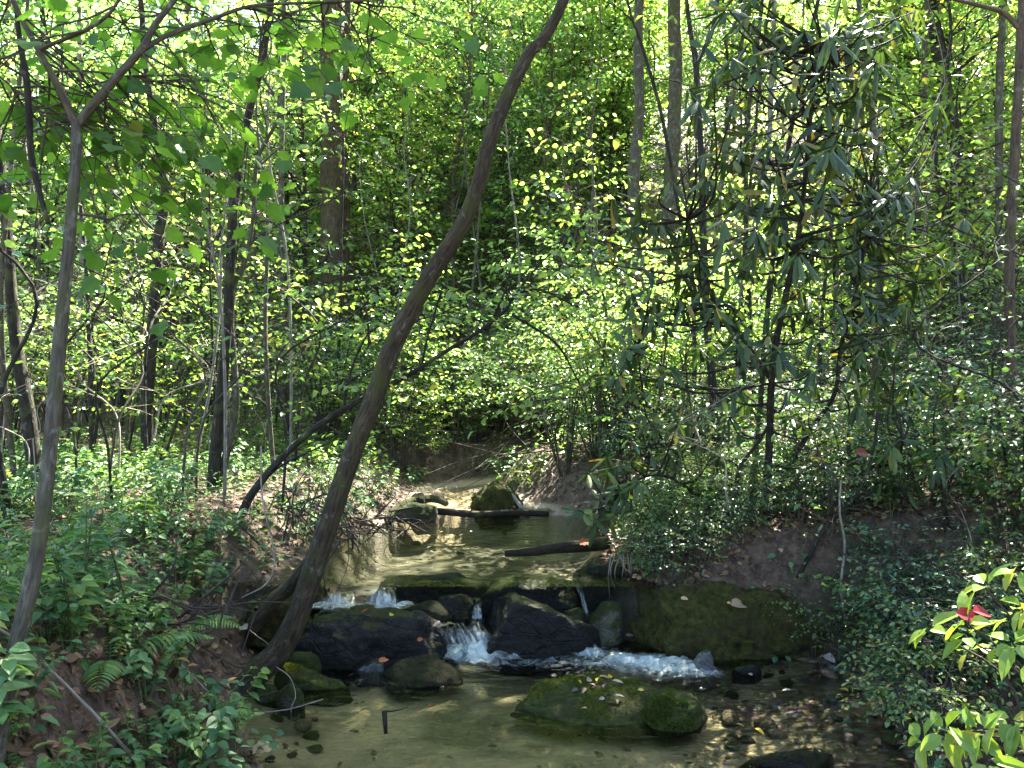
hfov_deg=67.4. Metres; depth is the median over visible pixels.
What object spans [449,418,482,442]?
herb
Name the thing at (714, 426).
shrub
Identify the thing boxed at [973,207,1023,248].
bush
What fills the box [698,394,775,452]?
bare wand
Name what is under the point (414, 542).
stone
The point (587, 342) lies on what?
bush
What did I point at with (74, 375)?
bush
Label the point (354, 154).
bare sapling
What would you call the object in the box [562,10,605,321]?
bare sapling
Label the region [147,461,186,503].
herb
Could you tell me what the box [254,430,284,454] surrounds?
herb
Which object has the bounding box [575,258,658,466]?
bare wand
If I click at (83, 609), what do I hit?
herb
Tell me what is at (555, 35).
understory tree
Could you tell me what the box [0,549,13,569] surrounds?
herb
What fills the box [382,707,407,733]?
snag
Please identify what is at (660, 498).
herb
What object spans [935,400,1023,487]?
shrub
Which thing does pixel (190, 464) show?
herb
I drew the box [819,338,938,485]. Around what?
bare wand
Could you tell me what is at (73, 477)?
herb
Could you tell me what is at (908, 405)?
shrub
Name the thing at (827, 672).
stone
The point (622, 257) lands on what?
bush
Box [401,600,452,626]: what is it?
rock
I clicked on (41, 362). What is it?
bare wand
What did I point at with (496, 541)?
pool water
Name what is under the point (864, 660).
dead stick
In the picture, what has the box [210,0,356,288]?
understory tree
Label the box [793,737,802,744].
stone
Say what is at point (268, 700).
rock
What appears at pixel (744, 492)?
shrub
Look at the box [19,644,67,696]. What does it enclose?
herb
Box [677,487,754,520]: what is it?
shrub
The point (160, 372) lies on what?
bare wand
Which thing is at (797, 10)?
understory tree
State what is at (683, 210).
bush
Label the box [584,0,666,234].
understory tree
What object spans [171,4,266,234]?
understory tree
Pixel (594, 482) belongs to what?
herb
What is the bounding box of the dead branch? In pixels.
[507,486,528,517]
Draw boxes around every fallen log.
[384,495,448,524]
[437,508,548,517]
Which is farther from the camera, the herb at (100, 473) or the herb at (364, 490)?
the herb at (364, 490)
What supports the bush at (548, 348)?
on the ground at (418, 734)
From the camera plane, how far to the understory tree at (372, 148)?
14.56 m
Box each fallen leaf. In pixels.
[240,623,247,629]
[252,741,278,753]
[378,657,388,661]
[579,538,588,545]
[731,598,746,607]
[823,653,834,662]
[856,447,867,455]
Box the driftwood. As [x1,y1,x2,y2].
[504,537,610,556]
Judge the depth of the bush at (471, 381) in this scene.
9.63 m
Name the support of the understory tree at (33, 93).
on the ground at (418, 734)
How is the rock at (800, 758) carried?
on the ground at (418, 734)
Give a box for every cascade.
[324,589,347,608]
[370,584,395,607]
[453,618,475,655]
[468,619,486,646]
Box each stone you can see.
[265,755,275,762]
[286,713,300,720]
[286,751,297,758]
[294,718,312,732]
[302,730,319,739]
[306,744,322,753]
[411,541,420,545]
[721,709,741,726]
[723,733,738,742]
[724,741,739,750]
[726,690,738,698]
[738,735,755,743]
[753,716,775,731]
[762,673,773,677]
[766,728,788,739]
[780,679,792,687]
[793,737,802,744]
[813,747,826,752]
[819,667,839,678]
[826,696,836,704]
[827,660,840,672]
[832,717,842,721]
[836,664,852,673]
[842,733,857,745]
[880,730,903,745]
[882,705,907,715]
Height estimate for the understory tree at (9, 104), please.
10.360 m
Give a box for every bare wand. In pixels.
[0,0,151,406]
[0,318,99,511]
[1,236,93,456]
[1,272,84,453]
[3,250,22,256]
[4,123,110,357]
[4,155,149,501]
[4,240,83,427]
[4,264,146,458]
[4,296,129,468]
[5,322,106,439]
[10,271,123,440]
[11,300,74,434]
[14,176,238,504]
[18,183,152,456]
[23,290,189,489]
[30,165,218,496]
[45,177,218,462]
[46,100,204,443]
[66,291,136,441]
[68,314,168,440]
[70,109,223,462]
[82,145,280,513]
[99,225,258,473]
[122,313,217,450]
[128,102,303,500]
[169,337,259,448]
[202,86,386,469]
[204,322,324,458]
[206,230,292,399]
[220,242,334,479]
[228,287,321,471]
[229,137,431,514]
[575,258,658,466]
[623,307,793,527]
[636,314,737,443]
[639,315,730,473]
[648,266,786,509]
[655,277,732,459]
[687,347,741,435]
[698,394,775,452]
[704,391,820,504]
[713,235,763,417]
[730,234,881,490]
[741,347,803,427]
[755,346,895,429]
[768,315,889,513]
[771,229,846,402]
[808,305,928,412]
[812,293,986,412]
[818,150,1009,427]
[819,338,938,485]
[832,146,1023,462]
[835,217,954,369]
[852,287,954,418]
[856,262,983,528]
[859,289,933,393]
[879,305,997,475]
[893,132,1023,492]
[894,151,1020,432]
[895,268,948,384]
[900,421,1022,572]
[905,309,999,406]
[905,332,967,399]
[909,195,1023,495]
[922,292,983,363]
[942,153,1023,302]
[952,166,1023,423]
[956,255,1023,343]
[992,203,1023,260]
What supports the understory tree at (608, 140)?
on the ground at (418, 734)
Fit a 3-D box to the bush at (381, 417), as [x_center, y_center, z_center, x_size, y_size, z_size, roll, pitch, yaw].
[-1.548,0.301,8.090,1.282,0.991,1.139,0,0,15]
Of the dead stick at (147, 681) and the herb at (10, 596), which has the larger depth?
the dead stick at (147, 681)
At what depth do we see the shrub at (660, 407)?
6.90 m
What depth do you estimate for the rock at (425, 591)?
4.59 m
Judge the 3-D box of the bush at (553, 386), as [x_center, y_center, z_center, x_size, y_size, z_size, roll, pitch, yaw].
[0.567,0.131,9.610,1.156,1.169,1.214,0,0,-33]
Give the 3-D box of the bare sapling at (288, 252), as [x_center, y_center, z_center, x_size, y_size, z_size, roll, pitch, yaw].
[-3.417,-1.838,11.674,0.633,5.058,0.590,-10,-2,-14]
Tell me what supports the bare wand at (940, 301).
on the ground at (418, 734)
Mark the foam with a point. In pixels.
(626, 660)
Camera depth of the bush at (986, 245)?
14.07 m
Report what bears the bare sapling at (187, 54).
on the ground at (418, 734)
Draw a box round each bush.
[0,250,149,456]
[0,314,130,432]
[0,320,86,435]
[4,275,187,458]
[4,284,84,387]
[4,288,74,346]
[4,294,80,385]
[20,288,118,392]
[25,246,261,432]
[25,317,145,422]
[28,341,116,412]
[41,371,93,412]
[71,326,271,460]
[94,355,157,406]
[97,320,140,386]
[99,345,137,404]
[116,317,216,405]
[117,351,216,426]
[119,330,220,423]
[125,222,217,320]
[133,309,220,371]
[136,217,225,297]
[171,327,258,386]
[172,285,261,355]
[174,340,247,390]
[178,255,238,296]
[186,342,263,407]
[198,387,281,448]
[204,229,451,444]
[223,288,256,322]
[235,297,318,395]
[261,279,318,345]
[268,333,381,437]
[274,293,375,366]
[276,245,371,300]
[276,281,317,322]
[276,317,438,422]
[282,266,477,434]
[282,359,368,444]
[287,338,382,421]
[296,309,500,473]
[298,242,414,356]
[302,325,383,418]
[304,364,370,423]
[312,301,409,393]
[316,367,422,452]
[326,325,436,404]
[328,385,400,430]
[329,409,357,442]
[342,344,456,428]
[344,357,428,430]
[347,349,477,433]
[348,261,402,319]
[349,236,407,289]
[350,329,446,418]
[371,159,440,245]
[371,312,497,434]
[374,392,424,446]
[377,405,455,467]
[380,363,434,433]
[381,206,513,329]
[384,389,442,443]
[385,382,437,432]
[395,348,519,457]
[396,364,471,436]
[400,332,517,418]
[401,336,540,440]
[407,360,514,442]
[409,310,457,347]
[409,314,548,435]
[409,366,471,425]
[412,285,571,430]
[414,335,520,432]
[419,384,480,435]
[428,260,500,340]
[431,221,491,264]
[432,175,500,235]
[438,374,467,429]
[439,337,493,371]
[442,314,646,476]
[445,249,542,330]
[450,402,500,441]
[453,247,612,413]
[454,271,586,396]
[454,322,569,431]
[460,272,643,434]
[466,393,518,427]
[470,349,563,435]
[471,349,569,447]
[476,278,533,313]
[478,339,606,444]
[481,195,598,306]
[483,295,550,352]
[484,156,598,253]
[488,218,539,259]
[490,217,735,435]
[490,281,701,451]
[499,363,603,450]
[504,203,764,460]
[505,333,681,458]
[505,395,565,435]
[512,335,584,392]
[516,353,607,436]
[517,349,589,425]
[526,200,643,322]
[528,306,681,409]
[533,334,645,414]
[535,256,731,444]
[535,400,588,434]
[536,350,601,433]
[538,199,576,247]
[542,295,604,366]
[550,312,684,424]
[551,381,640,432]
[552,315,689,439]
[560,334,680,428]
[560,382,610,432]
[565,261,734,416]
[567,319,684,430]
[576,194,845,426]
[583,302,721,417]
[594,363,690,420]
[597,271,770,413]
[625,184,697,227]
[626,234,659,270]
[637,211,905,392]
[640,171,736,274]
[658,341,793,430]
[660,351,735,420]
[671,311,788,423]
[677,169,775,253]
[678,274,846,399]
[681,249,868,408]
[700,284,870,409]
[712,265,840,389]
[721,247,789,318]
[725,320,846,410]
[726,158,807,232]
[744,322,849,401]
[753,320,904,410]
[764,331,831,410]
[781,330,837,385]
[782,338,859,390]
[798,277,906,338]
[799,196,1023,383]
[814,342,904,405]
[887,190,1023,309]
[901,276,991,357]
[901,304,1001,372]
[907,288,1023,375]
[912,167,1023,304]
[927,279,1023,374]
[928,196,986,234]
[942,282,1023,388]
[967,239,1023,293]
[968,217,1023,282]
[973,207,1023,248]
[973,244,1023,312]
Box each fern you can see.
[79,628,213,691]
[168,614,242,637]
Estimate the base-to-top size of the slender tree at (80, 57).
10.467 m
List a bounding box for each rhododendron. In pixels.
[561,269,721,547]
[575,0,981,517]
[849,354,1002,532]
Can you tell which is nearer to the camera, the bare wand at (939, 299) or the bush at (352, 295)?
the bare wand at (939, 299)
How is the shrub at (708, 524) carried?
on the ground at (418, 734)
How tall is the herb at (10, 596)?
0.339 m
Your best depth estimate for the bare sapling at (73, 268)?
12.45 m
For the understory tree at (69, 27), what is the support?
on the ground at (418, 734)
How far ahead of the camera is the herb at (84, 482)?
4.34 m
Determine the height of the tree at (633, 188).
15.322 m
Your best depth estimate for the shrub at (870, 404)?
5.20 m
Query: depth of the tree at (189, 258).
5.54 m
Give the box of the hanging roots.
[608,554,631,597]
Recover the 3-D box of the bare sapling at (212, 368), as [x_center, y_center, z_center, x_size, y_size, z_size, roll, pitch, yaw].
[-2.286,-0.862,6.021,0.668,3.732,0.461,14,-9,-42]
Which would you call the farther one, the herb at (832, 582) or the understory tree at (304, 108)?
the understory tree at (304, 108)
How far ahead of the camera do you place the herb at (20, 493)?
4.31 m
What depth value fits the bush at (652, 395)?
8.59 m
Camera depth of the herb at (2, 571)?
2.59 m
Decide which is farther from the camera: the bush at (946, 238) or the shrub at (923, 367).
the bush at (946, 238)
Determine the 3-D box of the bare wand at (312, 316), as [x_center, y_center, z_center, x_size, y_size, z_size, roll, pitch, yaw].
[-2.092,-0.702,7.206,2.010,3.926,0.918,0,0,8]
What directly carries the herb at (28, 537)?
on the ground at (418, 734)
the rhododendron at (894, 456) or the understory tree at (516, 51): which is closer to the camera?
the rhododendron at (894, 456)
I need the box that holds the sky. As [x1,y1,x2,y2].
[0,0,430,99]
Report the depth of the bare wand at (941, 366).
7.07 m
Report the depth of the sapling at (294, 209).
14.21 m
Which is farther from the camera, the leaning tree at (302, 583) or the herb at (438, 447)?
the herb at (438, 447)
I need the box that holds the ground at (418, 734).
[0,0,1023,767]
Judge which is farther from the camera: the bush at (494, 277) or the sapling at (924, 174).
the bush at (494, 277)
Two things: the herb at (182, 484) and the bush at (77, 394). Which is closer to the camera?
the herb at (182, 484)
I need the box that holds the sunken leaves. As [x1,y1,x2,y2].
[270,522,884,767]
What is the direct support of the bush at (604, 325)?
on the ground at (418, 734)
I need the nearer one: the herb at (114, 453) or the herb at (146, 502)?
the herb at (146, 502)
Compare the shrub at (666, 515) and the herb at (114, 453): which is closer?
the shrub at (666, 515)
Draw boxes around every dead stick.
[0,628,144,767]
[48,572,156,663]
[53,493,168,508]
[90,567,177,665]
[105,584,164,611]
[123,587,148,686]
[136,621,218,646]
[147,717,169,767]
[167,603,209,689]
[169,506,228,590]
[171,525,177,597]
[172,626,244,667]
[181,664,322,712]
[205,486,307,494]
[216,681,308,696]
[802,632,944,681]
[806,508,930,537]
[835,487,895,587]
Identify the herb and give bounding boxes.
[0,430,20,460]
[0,435,23,460]
[0,461,34,515]
[0,480,22,543]
[0,484,25,523]
[0,498,71,550]
[0,507,94,566]
[0,508,120,588]
[0,514,29,564]
[0,519,84,591]
[0,521,58,580]
[0,536,59,613]
[0,541,25,641]
[0,546,29,584]
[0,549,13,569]
[0,556,54,612]
[0,576,21,653]
[0,624,49,724]
[0,652,55,696]
[1,546,73,585]
[4,455,19,466]
[5,469,37,503]
[6,460,27,486]
[6,573,75,623]
[7,698,38,742]
[7,746,96,767]
[8,478,22,496]
[10,453,74,512]
[11,501,95,571]
[15,448,41,462]
[15,452,75,504]
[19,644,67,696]
[27,533,90,648]
[33,465,89,498]
[36,712,165,767]
[38,562,94,606]
[39,565,110,652]
[40,437,71,456]
[47,597,90,638]
[51,497,77,521]
[53,468,94,518]
[53,730,76,763]
[54,457,94,514]
[57,446,101,474]
[58,422,88,461]
[60,444,107,491]
[60,492,115,633]
[63,433,88,460]
[65,455,113,488]
[65,459,99,488]
[67,557,135,615]
[67,716,147,767]
[69,513,123,565]
[70,442,124,465]
[70,443,99,460]
[70,550,126,592]
[71,474,131,523]
[72,448,124,480]
[76,515,116,560]
[80,445,128,481]
[86,708,161,767]
[87,515,131,563]
[87,529,148,638]
[90,446,124,474]
[93,587,146,653]
[99,451,128,477]
[99,455,146,488]
[103,467,142,493]
[108,480,170,529]
[111,492,168,546]
[111,512,141,547]
[111,574,136,589]
[113,578,160,630]
[117,718,171,767]
[121,428,171,450]
[121,439,158,470]
[125,624,186,702]
[127,495,170,525]
[127,517,190,567]
[131,502,179,544]
[131,539,189,589]
[134,442,164,479]
[138,587,173,604]
[139,666,257,767]
[140,584,183,625]
[142,584,195,643]
[146,456,200,519]
[146,705,202,767]
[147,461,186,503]
[148,459,187,501]
[154,615,206,683]
[156,444,178,464]
[157,465,196,502]
[157,498,188,536]
[157,529,217,588]
[160,696,248,767]
[168,575,191,598]
[170,504,237,560]
[171,548,214,584]
[177,450,208,474]
[177,453,207,481]
[182,553,235,615]
[190,697,257,749]
[194,468,206,484]
[201,438,247,468]
[202,508,247,542]
[202,667,271,737]
[227,458,241,474]
[231,445,267,477]
[236,462,254,479]
[238,422,265,455]
[252,453,270,479]
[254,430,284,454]
[257,446,269,458]
[275,493,306,531]
[295,519,315,539]
[298,439,340,466]
[298,491,328,523]
[301,481,327,508]
[302,462,333,490]
[307,444,335,480]
[307,501,360,534]
[319,491,361,534]
[324,443,345,461]
[331,431,376,450]
[337,448,375,472]
[349,480,386,517]
[357,457,395,494]
[366,481,393,502]
[374,465,399,496]
[414,412,434,442]
[434,435,451,455]
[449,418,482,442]
[485,449,528,481]
[490,445,516,472]
[589,470,604,491]
[599,451,614,464]
[629,485,674,530]
[643,472,678,501]
[644,469,688,500]
[657,448,676,472]
[690,474,721,512]
[696,470,757,512]
[825,452,879,479]
[829,573,877,610]
[969,505,1023,546]
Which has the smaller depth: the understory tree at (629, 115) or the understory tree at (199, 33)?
the understory tree at (629, 115)
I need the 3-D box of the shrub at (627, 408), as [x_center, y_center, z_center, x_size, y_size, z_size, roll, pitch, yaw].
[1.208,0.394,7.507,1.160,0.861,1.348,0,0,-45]
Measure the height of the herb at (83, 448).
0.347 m
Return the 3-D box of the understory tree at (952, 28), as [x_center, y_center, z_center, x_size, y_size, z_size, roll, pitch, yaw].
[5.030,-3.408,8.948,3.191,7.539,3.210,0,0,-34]
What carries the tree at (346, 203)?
on the ground at (418, 734)
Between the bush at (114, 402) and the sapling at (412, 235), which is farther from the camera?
the bush at (114, 402)
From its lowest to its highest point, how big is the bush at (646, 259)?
2.293 m
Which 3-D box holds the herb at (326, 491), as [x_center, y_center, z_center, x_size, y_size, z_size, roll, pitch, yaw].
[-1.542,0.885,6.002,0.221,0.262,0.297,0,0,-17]
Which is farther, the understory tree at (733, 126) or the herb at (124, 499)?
the understory tree at (733, 126)
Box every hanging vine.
[32,439,36,496]
[241,446,274,597]
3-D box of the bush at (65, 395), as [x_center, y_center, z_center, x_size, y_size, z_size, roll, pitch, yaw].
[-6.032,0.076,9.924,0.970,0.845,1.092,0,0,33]
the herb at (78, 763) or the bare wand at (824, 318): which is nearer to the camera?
the herb at (78, 763)
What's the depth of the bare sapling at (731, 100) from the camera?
8.60 m
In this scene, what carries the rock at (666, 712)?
on the ground at (418, 734)
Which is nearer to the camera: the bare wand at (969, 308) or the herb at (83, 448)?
the bare wand at (969, 308)
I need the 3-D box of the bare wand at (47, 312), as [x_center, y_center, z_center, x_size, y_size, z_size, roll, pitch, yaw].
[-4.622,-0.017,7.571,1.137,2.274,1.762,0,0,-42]
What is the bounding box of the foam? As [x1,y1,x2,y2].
[314,601,722,681]
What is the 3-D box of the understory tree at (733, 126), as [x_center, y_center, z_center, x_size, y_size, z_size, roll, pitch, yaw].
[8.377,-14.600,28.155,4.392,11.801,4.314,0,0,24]
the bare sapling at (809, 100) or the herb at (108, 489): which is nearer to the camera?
the herb at (108, 489)
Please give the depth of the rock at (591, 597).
4.71 m
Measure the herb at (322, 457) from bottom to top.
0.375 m
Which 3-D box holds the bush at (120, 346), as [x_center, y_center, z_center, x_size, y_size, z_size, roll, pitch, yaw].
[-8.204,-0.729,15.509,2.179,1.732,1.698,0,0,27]
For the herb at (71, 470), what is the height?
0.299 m
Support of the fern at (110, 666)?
on the ground at (418, 734)
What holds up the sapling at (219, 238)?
on the ground at (418, 734)
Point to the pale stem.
(843, 534)
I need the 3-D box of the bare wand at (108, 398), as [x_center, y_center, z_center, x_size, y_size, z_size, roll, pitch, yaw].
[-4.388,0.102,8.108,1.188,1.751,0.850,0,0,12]
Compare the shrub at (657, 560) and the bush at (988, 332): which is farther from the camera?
the bush at (988, 332)
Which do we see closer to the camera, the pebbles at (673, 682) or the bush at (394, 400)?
the pebbles at (673, 682)
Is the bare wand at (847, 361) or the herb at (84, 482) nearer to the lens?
the herb at (84, 482)
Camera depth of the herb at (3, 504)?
3.42 m
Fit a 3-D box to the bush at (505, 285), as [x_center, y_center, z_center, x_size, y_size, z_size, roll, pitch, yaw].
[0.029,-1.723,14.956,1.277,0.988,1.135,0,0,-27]
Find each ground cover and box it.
[0,408,531,767]
[126,290,969,486]
[485,385,1023,709]
[606,462,921,577]
[749,525,1023,767]
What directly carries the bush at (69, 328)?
on the ground at (418, 734)
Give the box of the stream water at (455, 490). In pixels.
[427,484,544,508]
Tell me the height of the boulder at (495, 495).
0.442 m
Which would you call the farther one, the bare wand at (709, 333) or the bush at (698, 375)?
the bush at (698, 375)
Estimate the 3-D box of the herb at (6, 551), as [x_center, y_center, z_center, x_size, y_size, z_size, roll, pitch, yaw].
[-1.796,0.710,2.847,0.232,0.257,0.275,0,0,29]
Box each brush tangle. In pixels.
[112,539,293,686]
[228,443,383,590]
[301,472,457,567]
[415,312,654,491]
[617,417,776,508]
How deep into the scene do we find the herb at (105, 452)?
5.80 m
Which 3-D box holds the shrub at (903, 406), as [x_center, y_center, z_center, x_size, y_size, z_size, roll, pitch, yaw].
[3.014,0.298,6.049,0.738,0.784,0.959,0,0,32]
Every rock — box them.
[243,589,311,651]
[254,684,277,707]
[270,712,283,722]
[274,662,352,706]
[276,682,304,718]
[286,650,322,674]
[310,584,330,617]
[352,658,384,687]
[370,572,487,608]
[382,654,462,696]
[395,502,437,523]
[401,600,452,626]
[411,493,426,503]
[437,594,479,634]
[477,575,582,616]
[510,673,659,737]
[563,607,584,621]
[572,561,627,611]
[589,600,623,656]
[638,686,707,738]
[690,649,715,691]
[731,664,761,684]
[739,749,834,767]
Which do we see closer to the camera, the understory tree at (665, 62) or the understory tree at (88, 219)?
the understory tree at (88, 219)
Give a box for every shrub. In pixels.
[582,384,698,460]
[588,406,664,475]
[610,510,738,585]
[616,489,674,539]
[616,509,711,572]
[619,502,691,557]
[620,484,678,514]
[624,487,699,534]
[629,506,712,549]
[632,395,788,466]
[633,498,758,576]
[636,464,715,509]
[642,361,766,469]
[649,485,730,520]
[654,381,779,451]
[660,458,721,501]
[667,433,783,515]
[671,420,789,487]
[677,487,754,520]
[679,353,800,447]
[681,489,749,529]
[686,484,742,509]
[690,455,772,504]
[691,461,747,504]
[693,411,786,456]
[700,456,808,526]
[703,459,796,496]
[714,494,773,549]
[721,362,869,463]
[721,461,759,499]
[723,408,904,472]
[725,428,841,495]
[729,461,798,505]
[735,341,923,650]
[735,398,949,506]
[737,449,871,528]
[738,473,811,517]
[752,389,846,416]
[754,421,862,491]
[758,578,873,659]
[759,446,855,504]
[772,455,822,497]
[774,397,906,454]
[780,406,891,457]
[783,443,894,520]
[787,416,876,473]
[791,354,925,450]
[791,460,851,511]
[795,374,952,484]
[802,373,913,427]
[807,455,873,498]
[813,563,1020,648]
[815,489,981,578]
[816,457,908,511]
[824,456,897,483]
[826,565,960,670]
[834,462,910,505]
[834,622,998,738]
[836,464,915,495]
[837,522,1021,676]
[837,602,1021,767]
[839,386,948,420]
[842,416,1021,504]
[844,376,948,447]
[845,390,1015,488]
[849,371,922,404]
[852,415,958,503]
[854,405,965,461]
[859,544,980,615]
[859,575,967,649]
[860,607,1012,685]
[864,586,1023,695]
[874,324,1023,494]
[878,554,1023,670]
[882,369,972,434]
[887,545,1023,642]
[890,354,1023,437]
[901,409,983,442]
[908,563,1023,767]
[913,353,1023,404]
[916,369,1023,511]
[916,417,1022,480]
[932,384,1023,462]
[933,319,1023,391]
[934,531,1023,644]
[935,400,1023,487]
[944,345,1020,402]
[946,449,1023,529]
[952,570,1023,665]
[962,392,1023,468]
[979,395,1023,437]
[989,307,1023,385]
[1003,457,1023,476]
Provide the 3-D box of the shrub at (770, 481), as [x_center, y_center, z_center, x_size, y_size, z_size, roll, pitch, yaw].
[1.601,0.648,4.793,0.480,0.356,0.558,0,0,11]
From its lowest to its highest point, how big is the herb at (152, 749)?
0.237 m
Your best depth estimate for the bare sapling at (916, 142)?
9.95 m
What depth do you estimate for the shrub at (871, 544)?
4.16 m
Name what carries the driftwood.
on the pool water at (496, 541)
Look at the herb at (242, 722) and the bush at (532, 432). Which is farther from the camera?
the bush at (532, 432)
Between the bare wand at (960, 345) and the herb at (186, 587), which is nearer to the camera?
the herb at (186, 587)
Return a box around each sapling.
[0,0,29,488]
[0,75,39,227]
[0,144,57,380]
[1,3,74,416]
[8,219,94,429]
[27,0,101,456]
[31,66,86,361]
[33,34,72,392]
[44,262,120,411]
[52,238,117,367]
[70,201,174,425]
[73,87,216,454]
[115,53,170,406]
[127,225,195,382]
[131,166,177,405]
[163,0,227,411]
[164,2,259,501]
[167,205,288,452]
[172,5,229,419]
[172,35,205,399]
[172,213,262,424]
[183,263,223,357]
[189,53,274,484]
[191,3,264,419]
[199,247,275,418]
[213,0,272,398]
[223,75,271,400]
[223,210,323,433]
[223,248,261,346]
[224,0,316,461]
[237,191,685,517]
[238,229,333,443]
[239,0,308,479]
[242,108,318,394]
[257,142,320,365]
[319,4,360,435]
[337,153,410,431]
[351,12,440,330]
[353,155,425,322]
[357,166,474,430]
[368,181,419,306]
[370,208,458,416]
[373,70,436,368]
[374,123,415,347]
[380,1,411,293]
[419,118,446,259]
[427,75,447,196]
[439,23,483,386]
[440,52,490,349]
[466,0,510,412]
[472,0,541,419]
[484,169,532,324]
[502,0,560,335]
[503,83,628,420]
[509,74,686,460]
[510,5,556,331]
[517,175,594,330]
[535,60,610,331]
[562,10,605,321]
[565,36,591,295]
[566,115,619,327]
[573,0,630,363]
[640,103,757,341]
[640,170,699,332]
[682,60,703,251]
[709,130,824,390]
[713,12,747,397]
[721,154,838,327]
[730,0,814,445]
[739,0,778,417]
[756,0,819,453]
[777,0,866,359]
[796,410,878,577]
[817,0,899,406]
[818,3,861,184]
[831,0,879,392]
[841,8,893,391]
[842,226,895,342]
[843,209,918,358]
[848,159,955,398]
[856,0,883,449]
[871,223,936,371]
[880,1,948,383]
[899,126,984,379]
[907,35,972,357]
[908,0,977,419]
[911,160,1008,374]
[914,218,989,365]
[921,205,1003,382]
[928,0,990,389]
[940,1,977,289]
[941,38,1023,341]
[964,1,1023,319]
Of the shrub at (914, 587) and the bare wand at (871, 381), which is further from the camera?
the bare wand at (871, 381)
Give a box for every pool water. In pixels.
[226,515,654,586]
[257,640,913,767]
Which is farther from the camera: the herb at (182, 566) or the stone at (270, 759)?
the herb at (182, 566)
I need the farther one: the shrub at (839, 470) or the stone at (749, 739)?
the shrub at (839, 470)
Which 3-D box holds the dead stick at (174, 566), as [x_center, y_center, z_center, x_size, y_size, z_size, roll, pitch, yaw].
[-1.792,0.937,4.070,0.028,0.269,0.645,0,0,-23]
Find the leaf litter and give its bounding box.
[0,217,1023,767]
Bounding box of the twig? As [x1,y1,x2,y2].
[276,667,295,720]
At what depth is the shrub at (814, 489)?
4.50 m
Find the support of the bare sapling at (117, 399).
on the ground at (418, 734)
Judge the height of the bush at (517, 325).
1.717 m
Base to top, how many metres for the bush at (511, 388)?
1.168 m
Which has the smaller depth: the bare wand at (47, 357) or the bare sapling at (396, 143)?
the bare wand at (47, 357)
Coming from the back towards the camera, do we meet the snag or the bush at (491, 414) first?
the bush at (491, 414)
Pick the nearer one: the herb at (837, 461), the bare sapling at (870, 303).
the herb at (837, 461)
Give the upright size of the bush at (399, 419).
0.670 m
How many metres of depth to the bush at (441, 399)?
9.49 m
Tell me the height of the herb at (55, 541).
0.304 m
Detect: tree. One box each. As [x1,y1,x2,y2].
[0,0,89,300]
[0,0,131,315]
[0,0,157,345]
[0,0,210,380]
[0,0,506,763]
[0,4,84,280]
[0,54,122,353]
[0,61,62,297]
[0,74,108,294]
[0,125,42,295]
[0,128,40,488]
[0,449,12,523]
[1,0,138,324]
[11,0,187,404]
[19,0,304,362]
[38,1,137,192]
[43,0,197,336]
[49,0,192,424]
[49,39,199,324]
[58,49,159,242]
[59,5,131,252]
[62,125,148,289]
[78,4,243,396]
[83,0,274,325]
[88,85,215,289]
[138,0,169,468]
[142,0,351,486]
[148,0,274,269]
[152,1,252,179]
[161,0,253,270]
[162,0,379,332]
[170,65,219,240]
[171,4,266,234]
[191,0,450,396]
[206,0,273,489]
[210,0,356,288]
[211,121,277,218]
[213,0,370,195]
[229,0,442,379]
[229,0,568,696]
[239,20,298,200]
[243,61,319,261]
[251,2,390,267]
[259,24,319,188]
[264,47,366,253]
[266,2,417,266]
[272,7,358,233]
[278,0,455,325]
[278,5,286,425]
[312,0,434,311]
[315,0,343,396]
[318,0,433,259]
[339,0,474,371]
[347,6,399,173]
[349,8,405,175]
[353,0,473,269]
[357,1,450,190]
[357,10,505,336]
[369,0,484,178]
[370,0,421,181]
[375,0,551,347]
[387,0,496,216]
[389,0,539,227]
[391,7,434,180]
[394,0,553,208]
[399,0,521,209]
[403,0,520,178]
[406,17,544,333]
[427,1,514,184]
[429,0,630,243]
[437,21,565,354]
[445,6,545,248]
[463,6,630,227]
[464,5,529,190]
[467,0,583,193]
[470,0,633,328]
[475,0,662,257]
[481,5,617,182]
[507,0,632,282]
[513,4,603,197]
[517,2,650,243]
[525,0,690,267]
[547,4,667,228]
[549,1,661,209]
[563,0,714,233]
[563,2,692,203]
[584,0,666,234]
[587,0,667,201]
[588,0,703,203]
[604,0,737,442]
[622,12,732,222]
[627,0,644,430]
[634,0,763,441]
[643,0,721,154]
[649,0,705,116]
[653,0,762,132]
[654,0,682,420]
[655,0,765,167]
[660,3,742,164]
[664,0,800,188]
[679,0,720,448]
[681,0,824,140]
[685,1,777,147]
[692,2,762,130]
[699,1,813,173]
[718,4,775,127]
[720,48,902,366]
[736,2,805,145]
[765,0,776,312]
[765,0,979,194]
[766,0,1023,282]
[766,2,856,50]
[777,0,851,154]
[780,0,1017,352]
[789,0,975,294]
[789,5,1004,368]
[804,0,1023,377]
[811,0,975,175]
[828,87,975,347]
[846,0,981,171]
[847,0,1023,230]
[854,2,975,145]
[883,1,1023,321]
[896,0,1023,202]
[908,0,1017,175]
[912,0,929,382]
[952,0,1023,465]
[956,2,1011,115]
[960,9,1017,159]
[963,4,1023,326]
[967,28,1023,201]
[970,0,1023,211]
[977,2,1023,98]
[992,0,1006,378]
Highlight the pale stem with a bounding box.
[838,480,845,620]
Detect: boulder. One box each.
[291,604,448,686]
[469,480,524,528]
[476,592,598,674]
[628,580,826,674]

